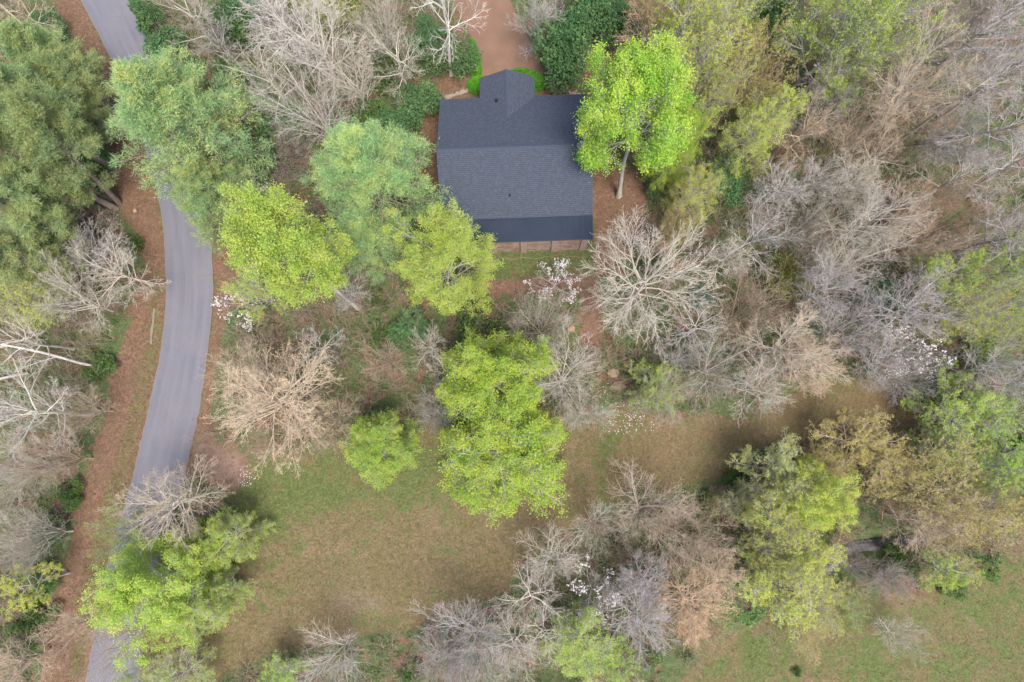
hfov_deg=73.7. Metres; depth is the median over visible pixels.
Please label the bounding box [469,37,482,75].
hedge
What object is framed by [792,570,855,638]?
budding tree
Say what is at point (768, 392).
bare tree
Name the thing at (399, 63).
bare tree
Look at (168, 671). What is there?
leafy tree
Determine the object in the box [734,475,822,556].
budding tree
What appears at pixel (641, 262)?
green bush
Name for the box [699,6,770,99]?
budding tree
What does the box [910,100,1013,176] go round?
bare tree
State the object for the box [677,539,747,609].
bare tree
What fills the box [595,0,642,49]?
evergreen bush
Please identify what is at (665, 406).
bare tree
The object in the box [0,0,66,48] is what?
bare tree
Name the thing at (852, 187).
bare tree
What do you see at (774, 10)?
evergreen bush
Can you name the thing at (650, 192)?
evergreen bush
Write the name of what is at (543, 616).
bare tree
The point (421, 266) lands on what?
leafy tree
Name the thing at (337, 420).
bare tree
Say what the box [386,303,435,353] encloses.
evergreen bush
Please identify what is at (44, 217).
pine tree
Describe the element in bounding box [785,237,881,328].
bare tree
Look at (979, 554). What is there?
green bush
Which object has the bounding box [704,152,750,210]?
evergreen bush
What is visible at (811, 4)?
budding tree
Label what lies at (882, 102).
bare tree
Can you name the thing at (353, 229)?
pine tree
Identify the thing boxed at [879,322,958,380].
dogwood tree
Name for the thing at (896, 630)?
bare tree
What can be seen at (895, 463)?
budding tree
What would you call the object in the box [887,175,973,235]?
bare tree
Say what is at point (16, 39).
pine tree
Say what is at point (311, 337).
bare tree
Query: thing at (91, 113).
pine tree
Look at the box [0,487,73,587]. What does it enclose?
bare tree
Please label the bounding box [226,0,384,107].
bare tree
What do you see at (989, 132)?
bare tree
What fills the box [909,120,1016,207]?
bare tree
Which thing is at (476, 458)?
leafy tree
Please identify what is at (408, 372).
undergrowth
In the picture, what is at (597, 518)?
bare tree
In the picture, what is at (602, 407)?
petals
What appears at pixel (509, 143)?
cottage
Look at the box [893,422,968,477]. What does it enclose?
leafy tree
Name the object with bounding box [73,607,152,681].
bare tree
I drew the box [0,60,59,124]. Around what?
pine tree
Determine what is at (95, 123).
evergreen bush
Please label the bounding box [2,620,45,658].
green bush
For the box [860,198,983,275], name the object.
bare tree
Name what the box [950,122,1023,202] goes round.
bare tree
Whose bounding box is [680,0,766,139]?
budding tree
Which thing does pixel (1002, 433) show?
leafy tree
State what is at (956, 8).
bare tree
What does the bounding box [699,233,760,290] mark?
bare tree
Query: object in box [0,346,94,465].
bare tree
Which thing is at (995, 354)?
bare tree
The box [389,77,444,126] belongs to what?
evergreen bush
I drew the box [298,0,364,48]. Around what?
olive bush
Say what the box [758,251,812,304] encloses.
olive bush
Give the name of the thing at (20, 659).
bare tree
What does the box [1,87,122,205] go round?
pine tree
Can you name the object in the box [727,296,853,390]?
bare tree
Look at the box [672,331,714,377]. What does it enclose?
bare tree
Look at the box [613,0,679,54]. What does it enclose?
bare tree
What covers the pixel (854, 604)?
budding tree
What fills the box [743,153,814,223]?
bare tree
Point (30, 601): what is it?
budding tree
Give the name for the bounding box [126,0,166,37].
evergreen bush
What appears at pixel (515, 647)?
bare tree
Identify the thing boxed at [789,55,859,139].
bare tree
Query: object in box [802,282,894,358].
bare tree
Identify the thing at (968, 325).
budding tree
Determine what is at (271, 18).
bare tree
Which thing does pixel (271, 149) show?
evergreen bush
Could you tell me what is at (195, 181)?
pine tree
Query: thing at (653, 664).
green bush
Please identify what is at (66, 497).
green bush
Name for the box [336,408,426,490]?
leafy tree
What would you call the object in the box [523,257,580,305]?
dogwood tree
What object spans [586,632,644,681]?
leafy tree
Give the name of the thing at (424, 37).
evergreen bush
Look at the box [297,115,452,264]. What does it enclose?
pine tree
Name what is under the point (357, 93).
bare tree
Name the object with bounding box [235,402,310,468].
bare tree
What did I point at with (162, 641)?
bare tree
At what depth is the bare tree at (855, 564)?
66.28 m
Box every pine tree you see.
[0,15,103,108]
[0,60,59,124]
[0,80,120,176]
[0,117,118,210]
[0,165,97,252]
[0,224,80,295]
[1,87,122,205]
[2,188,103,259]
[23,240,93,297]
[26,141,118,210]
[33,34,119,116]
[55,82,123,147]
[101,43,282,221]
[169,156,273,256]
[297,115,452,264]
[330,202,409,284]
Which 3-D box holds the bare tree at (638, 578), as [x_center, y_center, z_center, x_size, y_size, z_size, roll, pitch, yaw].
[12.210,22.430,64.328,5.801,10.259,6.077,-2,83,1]
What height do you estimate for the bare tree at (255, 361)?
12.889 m
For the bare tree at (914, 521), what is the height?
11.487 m
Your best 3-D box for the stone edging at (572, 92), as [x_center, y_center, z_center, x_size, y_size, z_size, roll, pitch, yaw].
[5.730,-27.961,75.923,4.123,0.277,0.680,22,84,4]
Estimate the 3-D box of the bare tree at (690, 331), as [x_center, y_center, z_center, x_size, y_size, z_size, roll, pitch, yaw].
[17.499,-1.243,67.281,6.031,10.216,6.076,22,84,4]
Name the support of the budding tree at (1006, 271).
on the ground at (454, 532)
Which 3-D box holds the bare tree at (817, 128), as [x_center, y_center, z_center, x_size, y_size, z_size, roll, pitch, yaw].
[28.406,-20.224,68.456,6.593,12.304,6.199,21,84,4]
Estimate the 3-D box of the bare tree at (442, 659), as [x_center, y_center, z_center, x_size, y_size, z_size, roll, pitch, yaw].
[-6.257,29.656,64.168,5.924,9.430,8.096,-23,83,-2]
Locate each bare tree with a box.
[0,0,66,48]
[0,309,74,376]
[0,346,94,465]
[0,422,93,502]
[0,434,64,522]
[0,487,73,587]
[0,627,60,681]
[28,250,126,335]
[30,576,123,663]
[35,382,122,440]
[45,206,132,272]
[70,226,171,315]
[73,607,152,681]
[94,454,239,555]
[122,621,191,677]
[151,0,226,66]
[190,2,258,72]
[195,333,299,413]
[203,336,351,479]
[209,21,307,127]
[224,171,267,197]
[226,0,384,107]
[234,0,312,61]
[234,33,364,147]
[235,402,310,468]
[255,116,312,182]
[274,387,360,460]
[288,617,376,681]
[293,323,348,371]
[301,29,381,117]
[332,266,373,312]
[341,0,409,69]
[352,335,416,380]
[354,21,426,104]
[406,594,528,681]
[408,629,479,681]
[410,0,488,76]
[410,384,461,435]
[411,322,449,368]
[423,346,462,395]
[448,450,501,516]
[479,603,546,681]
[488,558,572,631]
[494,284,579,357]
[504,0,567,58]
[510,517,586,595]
[517,596,573,666]
[526,311,606,428]
[555,371,621,435]
[557,496,639,557]
[576,202,727,362]
[583,575,680,672]
[601,454,708,572]
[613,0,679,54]
[614,547,675,620]
[626,361,705,433]
[627,199,672,256]
[644,492,738,574]
[649,561,740,651]
[651,330,704,384]
[669,295,726,362]
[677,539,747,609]
[679,586,741,659]
[680,319,770,415]
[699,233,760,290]
[706,263,792,353]
[709,190,804,279]
[718,347,795,427]
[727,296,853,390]
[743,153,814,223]
[768,85,845,174]
[773,186,866,259]
[775,153,856,225]
[776,332,853,398]
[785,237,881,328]
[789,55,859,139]
[799,140,894,218]
[802,193,929,302]
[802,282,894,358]
[811,178,938,291]
[814,81,903,169]
[839,553,882,583]
[841,0,942,81]
[841,117,914,180]
[847,263,966,353]
[850,327,922,391]
[851,171,935,240]
[855,0,1015,140]
[858,64,946,139]
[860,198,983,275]
[867,559,917,602]
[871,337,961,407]
[871,615,934,666]
[876,483,978,564]
[883,430,1023,549]
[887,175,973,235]
[894,0,1015,84]
[900,44,1023,140]
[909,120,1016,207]
[910,0,1023,88]
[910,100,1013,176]
[910,169,1022,254]
[917,67,1023,176]
[918,177,1023,281]
[933,332,1023,390]
[937,14,1023,121]
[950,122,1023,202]
[965,356,1023,408]
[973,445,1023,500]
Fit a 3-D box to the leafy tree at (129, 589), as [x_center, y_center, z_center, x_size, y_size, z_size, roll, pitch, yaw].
[-32.363,22.846,63.229,11.665,14.000,12.637,-17,83,-1]
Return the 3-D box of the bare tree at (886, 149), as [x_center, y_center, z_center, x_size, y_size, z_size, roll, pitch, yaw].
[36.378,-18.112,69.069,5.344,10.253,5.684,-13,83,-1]
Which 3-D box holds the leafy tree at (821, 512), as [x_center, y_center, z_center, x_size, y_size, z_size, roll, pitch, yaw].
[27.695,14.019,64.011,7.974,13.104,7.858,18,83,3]
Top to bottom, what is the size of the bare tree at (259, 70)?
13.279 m
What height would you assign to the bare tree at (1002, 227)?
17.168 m
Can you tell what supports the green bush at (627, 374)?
on the ground at (454, 532)
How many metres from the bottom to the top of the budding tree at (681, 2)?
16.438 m
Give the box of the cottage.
[436,69,592,253]
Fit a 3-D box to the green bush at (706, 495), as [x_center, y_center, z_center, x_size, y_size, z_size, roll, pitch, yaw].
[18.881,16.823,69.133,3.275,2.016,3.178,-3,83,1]
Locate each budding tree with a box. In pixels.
[0,269,75,332]
[0,561,69,620]
[83,493,153,567]
[217,262,290,326]
[257,649,312,681]
[539,592,619,681]
[623,357,686,415]
[641,0,712,41]
[645,0,756,100]
[654,198,709,247]
[660,160,730,229]
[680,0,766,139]
[696,0,778,73]
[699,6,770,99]
[708,86,789,182]
[712,477,778,529]
[714,8,802,119]
[724,426,829,512]
[731,80,810,146]
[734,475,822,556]
[734,541,832,642]
[735,508,809,595]
[750,509,848,616]
[764,0,844,66]
[774,0,926,113]
[782,602,836,667]
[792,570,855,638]
[795,0,964,98]
[802,439,866,503]
[806,403,911,491]
[839,585,872,636]
[849,439,933,507]
[901,246,1007,306]
[905,250,1023,350]
[917,486,1011,587]
[919,542,985,592]
[940,432,1023,499]
[945,228,1023,300]
[952,282,1023,357]
[954,474,1023,545]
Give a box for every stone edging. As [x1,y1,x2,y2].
[444,88,468,98]
[548,82,580,93]
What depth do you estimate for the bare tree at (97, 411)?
67.30 m
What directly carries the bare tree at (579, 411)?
on the ground at (454, 532)
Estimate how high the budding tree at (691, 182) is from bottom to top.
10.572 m
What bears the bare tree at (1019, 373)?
on the ground at (454, 532)
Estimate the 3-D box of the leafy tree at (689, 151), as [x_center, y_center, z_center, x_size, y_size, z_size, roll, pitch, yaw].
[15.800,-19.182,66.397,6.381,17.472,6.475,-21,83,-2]
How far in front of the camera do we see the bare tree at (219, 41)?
70.40 m
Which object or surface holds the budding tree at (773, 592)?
on the ground at (454, 532)
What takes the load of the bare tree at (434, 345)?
on the ground at (454, 532)
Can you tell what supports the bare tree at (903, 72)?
on the ground at (454, 532)
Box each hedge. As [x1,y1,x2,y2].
[466,75,483,94]
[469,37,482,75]
[511,68,531,73]
[526,70,547,90]
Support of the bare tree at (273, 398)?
on the ground at (454, 532)
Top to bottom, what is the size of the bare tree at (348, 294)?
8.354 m
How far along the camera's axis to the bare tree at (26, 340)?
66.18 m
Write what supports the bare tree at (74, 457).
on the ground at (454, 532)
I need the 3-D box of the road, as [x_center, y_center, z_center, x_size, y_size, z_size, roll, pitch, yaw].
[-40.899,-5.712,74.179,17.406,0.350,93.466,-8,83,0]
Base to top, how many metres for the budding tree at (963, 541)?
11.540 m
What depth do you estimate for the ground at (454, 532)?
71.12 m
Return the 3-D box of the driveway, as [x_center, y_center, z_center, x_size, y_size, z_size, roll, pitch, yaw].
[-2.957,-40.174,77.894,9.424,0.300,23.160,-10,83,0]
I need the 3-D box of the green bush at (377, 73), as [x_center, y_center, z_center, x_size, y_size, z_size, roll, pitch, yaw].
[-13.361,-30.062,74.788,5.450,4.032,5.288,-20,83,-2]
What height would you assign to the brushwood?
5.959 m
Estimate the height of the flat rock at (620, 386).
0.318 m
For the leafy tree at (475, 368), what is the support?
on the ground at (454, 532)
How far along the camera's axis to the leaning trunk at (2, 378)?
72.09 m
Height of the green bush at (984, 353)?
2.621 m
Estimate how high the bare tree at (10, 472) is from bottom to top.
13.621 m
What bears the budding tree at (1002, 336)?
on the ground at (454, 532)
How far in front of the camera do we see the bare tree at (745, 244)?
64.25 m
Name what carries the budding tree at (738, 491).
on the ground at (454, 532)
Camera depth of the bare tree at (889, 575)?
66.11 m
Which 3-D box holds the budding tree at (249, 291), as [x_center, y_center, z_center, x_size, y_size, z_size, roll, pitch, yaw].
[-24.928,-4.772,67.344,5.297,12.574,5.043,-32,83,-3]
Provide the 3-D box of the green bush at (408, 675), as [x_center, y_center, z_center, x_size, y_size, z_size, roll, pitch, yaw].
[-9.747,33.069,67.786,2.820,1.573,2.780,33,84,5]
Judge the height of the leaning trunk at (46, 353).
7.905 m
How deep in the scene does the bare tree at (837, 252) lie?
63.15 m
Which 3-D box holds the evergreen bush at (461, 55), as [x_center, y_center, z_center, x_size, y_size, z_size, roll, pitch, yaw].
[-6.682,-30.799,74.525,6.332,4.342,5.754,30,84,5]
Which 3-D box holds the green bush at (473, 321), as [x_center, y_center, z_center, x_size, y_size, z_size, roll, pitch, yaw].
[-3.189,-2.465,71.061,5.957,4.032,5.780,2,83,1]
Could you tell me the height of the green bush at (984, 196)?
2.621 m
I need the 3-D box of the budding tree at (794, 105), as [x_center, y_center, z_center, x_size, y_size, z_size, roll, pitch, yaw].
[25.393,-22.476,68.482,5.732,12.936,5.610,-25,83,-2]
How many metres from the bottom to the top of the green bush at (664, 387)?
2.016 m
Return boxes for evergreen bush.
[27,7,70,44]
[29,512,65,557]
[78,143,115,176]
[81,109,112,147]
[82,168,112,202]
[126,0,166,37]
[141,20,194,74]
[192,0,266,48]
[210,54,265,116]
[232,138,278,182]
[254,94,318,146]
[374,97,423,143]
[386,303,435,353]
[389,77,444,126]
[405,12,445,60]
[419,24,483,79]
[531,0,602,64]
[534,41,585,94]
[563,0,619,43]
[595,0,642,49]
[645,172,667,199]
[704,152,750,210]
[747,0,798,52]
[782,308,827,347]
[857,277,902,325]
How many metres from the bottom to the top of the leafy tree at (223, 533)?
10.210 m
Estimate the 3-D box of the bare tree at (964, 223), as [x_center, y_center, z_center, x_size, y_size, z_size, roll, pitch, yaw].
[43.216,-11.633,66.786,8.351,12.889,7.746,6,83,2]
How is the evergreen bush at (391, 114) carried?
on the ground at (454, 532)
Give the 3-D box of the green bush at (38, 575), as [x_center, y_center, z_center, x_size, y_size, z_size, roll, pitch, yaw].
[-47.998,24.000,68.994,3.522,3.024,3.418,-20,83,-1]
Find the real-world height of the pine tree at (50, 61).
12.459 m
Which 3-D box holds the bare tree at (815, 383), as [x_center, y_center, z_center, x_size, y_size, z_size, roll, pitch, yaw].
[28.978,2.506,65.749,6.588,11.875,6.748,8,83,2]
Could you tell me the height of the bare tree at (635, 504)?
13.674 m
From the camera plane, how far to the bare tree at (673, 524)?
63.05 m
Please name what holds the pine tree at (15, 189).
on the ground at (454, 532)
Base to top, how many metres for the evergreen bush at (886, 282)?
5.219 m
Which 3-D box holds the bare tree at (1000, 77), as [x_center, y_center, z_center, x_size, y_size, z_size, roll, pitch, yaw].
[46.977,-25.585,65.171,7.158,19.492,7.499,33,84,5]
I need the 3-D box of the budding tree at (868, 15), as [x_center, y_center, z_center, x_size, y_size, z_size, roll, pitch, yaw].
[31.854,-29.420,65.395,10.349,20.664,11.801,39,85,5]
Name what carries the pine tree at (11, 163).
on the ground at (454, 532)
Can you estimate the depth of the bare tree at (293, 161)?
72.53 m
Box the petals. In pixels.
[240,388,653,486]
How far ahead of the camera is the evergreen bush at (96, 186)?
72.97 m
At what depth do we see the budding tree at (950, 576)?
64.31 m
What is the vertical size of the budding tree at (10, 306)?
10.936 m
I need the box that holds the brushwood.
[0,0,1023,681]
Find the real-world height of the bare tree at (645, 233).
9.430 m
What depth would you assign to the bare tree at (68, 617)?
61.23 m
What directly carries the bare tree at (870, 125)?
on the ground at (454, 532)
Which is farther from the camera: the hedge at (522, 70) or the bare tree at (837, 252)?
the hedge at (522, 70)
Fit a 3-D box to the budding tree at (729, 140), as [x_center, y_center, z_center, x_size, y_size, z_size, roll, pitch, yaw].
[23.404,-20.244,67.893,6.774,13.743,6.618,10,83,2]
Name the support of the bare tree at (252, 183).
on the ground at (454, 532)
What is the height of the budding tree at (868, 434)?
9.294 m
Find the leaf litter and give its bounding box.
[0,0,1023,681]
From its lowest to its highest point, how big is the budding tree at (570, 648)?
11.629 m
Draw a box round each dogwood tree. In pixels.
[212,279,274,331]
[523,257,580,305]
[567,554,624,624]
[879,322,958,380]
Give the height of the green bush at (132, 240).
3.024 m
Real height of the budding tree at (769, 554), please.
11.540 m
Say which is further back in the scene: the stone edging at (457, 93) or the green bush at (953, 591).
the stone edging at (457, 93)
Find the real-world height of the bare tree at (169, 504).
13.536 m
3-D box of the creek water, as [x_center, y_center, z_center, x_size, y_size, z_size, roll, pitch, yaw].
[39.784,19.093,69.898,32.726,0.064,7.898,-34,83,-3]
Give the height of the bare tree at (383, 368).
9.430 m
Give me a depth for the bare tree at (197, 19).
68.09 m
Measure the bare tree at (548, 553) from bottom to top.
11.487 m
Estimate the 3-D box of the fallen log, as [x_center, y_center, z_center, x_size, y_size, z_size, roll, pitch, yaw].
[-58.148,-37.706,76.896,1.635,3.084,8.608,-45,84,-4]
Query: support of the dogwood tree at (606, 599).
on the ground at (454, 532)
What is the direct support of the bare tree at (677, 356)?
on the ground at (454, 532)
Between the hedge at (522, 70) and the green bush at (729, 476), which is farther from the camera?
the hedge at (522, 70)
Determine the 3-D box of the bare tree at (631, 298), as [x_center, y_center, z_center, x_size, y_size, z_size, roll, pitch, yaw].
[12.313,-4.559,63.402,13.441,18.960,13.718,-5,83,0]
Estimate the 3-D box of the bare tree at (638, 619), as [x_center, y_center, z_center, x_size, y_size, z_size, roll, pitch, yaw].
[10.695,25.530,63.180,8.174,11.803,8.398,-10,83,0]
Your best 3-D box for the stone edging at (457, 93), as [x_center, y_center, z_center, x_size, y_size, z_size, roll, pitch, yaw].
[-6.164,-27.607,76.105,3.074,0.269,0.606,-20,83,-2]
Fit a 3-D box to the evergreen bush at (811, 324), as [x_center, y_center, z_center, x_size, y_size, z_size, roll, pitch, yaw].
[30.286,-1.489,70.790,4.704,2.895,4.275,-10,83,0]
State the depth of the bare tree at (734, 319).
65.87 m
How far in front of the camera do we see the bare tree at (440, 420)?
67.68 m
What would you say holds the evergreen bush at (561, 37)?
on the ground at (454, 532)
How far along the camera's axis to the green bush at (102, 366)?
71.85 m
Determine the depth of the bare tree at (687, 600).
60.78 m
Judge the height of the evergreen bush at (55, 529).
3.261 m
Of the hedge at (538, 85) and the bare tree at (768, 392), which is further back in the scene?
the hedge at (538, 85)
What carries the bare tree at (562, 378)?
on the ground at (454, 532)
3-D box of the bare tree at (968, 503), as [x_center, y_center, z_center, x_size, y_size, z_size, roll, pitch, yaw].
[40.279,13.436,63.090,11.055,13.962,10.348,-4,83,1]
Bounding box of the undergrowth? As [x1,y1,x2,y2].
[0,0,1023,681]
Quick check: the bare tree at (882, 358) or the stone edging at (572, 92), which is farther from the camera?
the stone edging at (572, 92)
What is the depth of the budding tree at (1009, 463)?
62.66 m
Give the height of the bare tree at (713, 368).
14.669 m
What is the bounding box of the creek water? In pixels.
[753,414,1008,595]
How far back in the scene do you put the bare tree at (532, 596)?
61.38 m
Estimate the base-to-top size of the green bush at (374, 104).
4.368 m
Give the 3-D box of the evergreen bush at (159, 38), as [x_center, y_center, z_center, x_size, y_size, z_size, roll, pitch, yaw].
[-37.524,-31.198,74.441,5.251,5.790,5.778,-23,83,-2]
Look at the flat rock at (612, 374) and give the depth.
71.77 m
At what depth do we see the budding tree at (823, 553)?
60.85 m
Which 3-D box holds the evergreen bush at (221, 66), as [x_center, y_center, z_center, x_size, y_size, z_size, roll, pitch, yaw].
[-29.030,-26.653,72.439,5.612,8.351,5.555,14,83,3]
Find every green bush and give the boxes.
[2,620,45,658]
[13,593,63,635]
[19,557,61,592]
[51,476,83,511]
[80,348,117,383]
[117,235,144,260]
[182,515,227,563]
[326,96,386,143]
[362,286,388,311]
[363,47,416,97]
[364,320,391,346]
[397,657,428,681]
[453,292,509,343]
[622,640,662,676]
[623,365,639,380]
[638,252,667,282]
[654,374,675,389]
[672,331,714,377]
[682,491,714,521]
[689,284,715,309]
[706,579,767,631]
[723,464,750,495]
[792,668,801,676]
[879,541,923,585]
[937,567,968,601]
[958,337,1011,380]
[968,548,1003,583]
[970,181,1000,207]
[986,420,1023,458]
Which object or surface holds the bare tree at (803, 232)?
on the ground at (454, 532)
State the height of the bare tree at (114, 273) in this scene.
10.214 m
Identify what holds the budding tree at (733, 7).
on the ground at (454, 532)
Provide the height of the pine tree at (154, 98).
20.795 m
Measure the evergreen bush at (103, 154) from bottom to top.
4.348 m
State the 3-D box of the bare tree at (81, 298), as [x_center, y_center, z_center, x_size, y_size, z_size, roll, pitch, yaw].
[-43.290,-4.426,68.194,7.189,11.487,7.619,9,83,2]
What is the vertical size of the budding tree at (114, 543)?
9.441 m
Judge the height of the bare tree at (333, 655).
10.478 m
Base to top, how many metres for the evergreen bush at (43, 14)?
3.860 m
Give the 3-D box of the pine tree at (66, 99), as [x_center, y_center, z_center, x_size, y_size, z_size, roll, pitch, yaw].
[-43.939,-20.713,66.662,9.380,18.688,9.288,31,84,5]
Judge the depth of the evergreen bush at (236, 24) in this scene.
71.75 m
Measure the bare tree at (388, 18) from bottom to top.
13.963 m
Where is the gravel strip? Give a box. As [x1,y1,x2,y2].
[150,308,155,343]
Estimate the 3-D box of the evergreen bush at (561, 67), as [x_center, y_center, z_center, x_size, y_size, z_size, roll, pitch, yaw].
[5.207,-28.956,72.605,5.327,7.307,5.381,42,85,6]
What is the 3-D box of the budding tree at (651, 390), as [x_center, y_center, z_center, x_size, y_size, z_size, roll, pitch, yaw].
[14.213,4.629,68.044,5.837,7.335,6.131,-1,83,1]
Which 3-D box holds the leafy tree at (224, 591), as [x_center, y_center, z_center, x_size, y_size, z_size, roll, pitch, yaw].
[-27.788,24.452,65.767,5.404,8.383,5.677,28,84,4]
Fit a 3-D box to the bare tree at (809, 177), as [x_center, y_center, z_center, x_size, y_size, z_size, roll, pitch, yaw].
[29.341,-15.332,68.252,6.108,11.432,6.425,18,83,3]
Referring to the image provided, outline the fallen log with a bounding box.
[0,4,22,23]
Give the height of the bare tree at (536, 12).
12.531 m
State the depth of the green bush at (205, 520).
68.58 m
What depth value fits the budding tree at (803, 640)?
64.58 m
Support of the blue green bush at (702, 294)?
on the ground at (454, 532)
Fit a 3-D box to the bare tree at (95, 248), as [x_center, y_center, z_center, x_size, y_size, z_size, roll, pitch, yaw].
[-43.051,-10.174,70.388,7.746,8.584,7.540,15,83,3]
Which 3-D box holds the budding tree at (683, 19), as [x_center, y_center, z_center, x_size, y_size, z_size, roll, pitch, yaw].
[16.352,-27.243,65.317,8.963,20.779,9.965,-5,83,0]
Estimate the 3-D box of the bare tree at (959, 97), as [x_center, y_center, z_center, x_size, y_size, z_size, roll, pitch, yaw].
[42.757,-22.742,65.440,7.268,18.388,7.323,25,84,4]
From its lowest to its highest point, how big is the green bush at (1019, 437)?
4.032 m
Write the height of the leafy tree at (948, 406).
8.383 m
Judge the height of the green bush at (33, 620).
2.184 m
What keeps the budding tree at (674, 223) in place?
on the ground at (454, 532)
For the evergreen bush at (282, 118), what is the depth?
72.42 m
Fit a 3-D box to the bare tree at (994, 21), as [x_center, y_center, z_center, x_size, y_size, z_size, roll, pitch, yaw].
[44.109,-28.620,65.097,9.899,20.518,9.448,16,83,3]
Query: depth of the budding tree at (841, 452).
64.93 m
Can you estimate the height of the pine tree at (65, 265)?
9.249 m
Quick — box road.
[81,0,213,681]
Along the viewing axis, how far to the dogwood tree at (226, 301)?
70.39 m
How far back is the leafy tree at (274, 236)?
50.86 m
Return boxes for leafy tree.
[76,516,232,671]
[111,649,176,681]
[132,556,254,651]
[142,632,218,681]
[190,561,257,634]
[193,506,276,573]
[211,176,360,310]
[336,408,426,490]
[380,194,504,318]
[430,376,569,529]
[432,323,560,453]
[572,24,702,198]
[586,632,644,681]
[634,99,722,190]
[758,454,862,537]
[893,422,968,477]
[900,360,1007,460]
[947,385,1023,449]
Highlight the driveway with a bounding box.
[453,0,544,75]
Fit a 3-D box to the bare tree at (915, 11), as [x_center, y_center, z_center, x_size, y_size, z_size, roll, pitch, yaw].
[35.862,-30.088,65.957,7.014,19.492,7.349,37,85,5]
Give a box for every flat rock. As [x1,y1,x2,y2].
[607,368,619,376]
[611,381,624,391]
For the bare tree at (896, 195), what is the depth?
65.81 m
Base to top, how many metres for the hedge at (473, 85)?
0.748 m
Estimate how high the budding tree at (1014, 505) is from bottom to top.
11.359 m
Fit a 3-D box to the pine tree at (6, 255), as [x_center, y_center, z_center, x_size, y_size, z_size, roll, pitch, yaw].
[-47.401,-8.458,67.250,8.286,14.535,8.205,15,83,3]
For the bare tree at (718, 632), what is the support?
on the ground at (454, 532)
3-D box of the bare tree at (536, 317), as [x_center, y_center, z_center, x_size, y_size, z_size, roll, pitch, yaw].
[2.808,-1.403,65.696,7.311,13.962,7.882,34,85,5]
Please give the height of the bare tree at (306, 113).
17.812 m
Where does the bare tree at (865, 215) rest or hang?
on the ground at (454, 532)
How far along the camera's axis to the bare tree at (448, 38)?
65.18 m
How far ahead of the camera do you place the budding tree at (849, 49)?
62.47 m
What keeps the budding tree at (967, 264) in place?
on the ground at (454, 532)
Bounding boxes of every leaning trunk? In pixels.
[0,336,91,373]
[0,371,27,379]
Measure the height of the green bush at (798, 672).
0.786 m
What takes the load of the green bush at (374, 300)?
on the ground at (454, 532)
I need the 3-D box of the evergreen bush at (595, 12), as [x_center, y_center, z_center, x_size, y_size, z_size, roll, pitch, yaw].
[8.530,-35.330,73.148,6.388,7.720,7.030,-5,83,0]
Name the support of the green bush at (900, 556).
on the ground at (454, 532)
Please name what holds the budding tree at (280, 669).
on the ground at (454, 532)
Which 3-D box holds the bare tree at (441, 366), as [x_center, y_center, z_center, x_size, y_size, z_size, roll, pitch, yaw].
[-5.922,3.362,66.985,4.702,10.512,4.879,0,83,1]
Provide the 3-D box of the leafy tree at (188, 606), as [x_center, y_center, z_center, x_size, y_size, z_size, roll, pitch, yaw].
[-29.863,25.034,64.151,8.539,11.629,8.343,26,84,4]
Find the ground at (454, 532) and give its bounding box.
[0,0,1023,681]
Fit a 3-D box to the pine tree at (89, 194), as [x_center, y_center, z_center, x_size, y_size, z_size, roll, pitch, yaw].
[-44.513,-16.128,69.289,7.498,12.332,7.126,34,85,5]
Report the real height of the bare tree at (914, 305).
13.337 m
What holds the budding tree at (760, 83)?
on the ground at (454, 532)
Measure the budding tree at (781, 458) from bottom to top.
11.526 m
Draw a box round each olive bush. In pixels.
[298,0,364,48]
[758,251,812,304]
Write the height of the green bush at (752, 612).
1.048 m
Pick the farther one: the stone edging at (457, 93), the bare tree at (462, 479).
the stone edging at (457, 93)
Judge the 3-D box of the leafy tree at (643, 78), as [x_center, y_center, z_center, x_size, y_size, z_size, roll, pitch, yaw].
[11.456,-19.052,62.853,11.482,23.935,11.766,16,77,9]

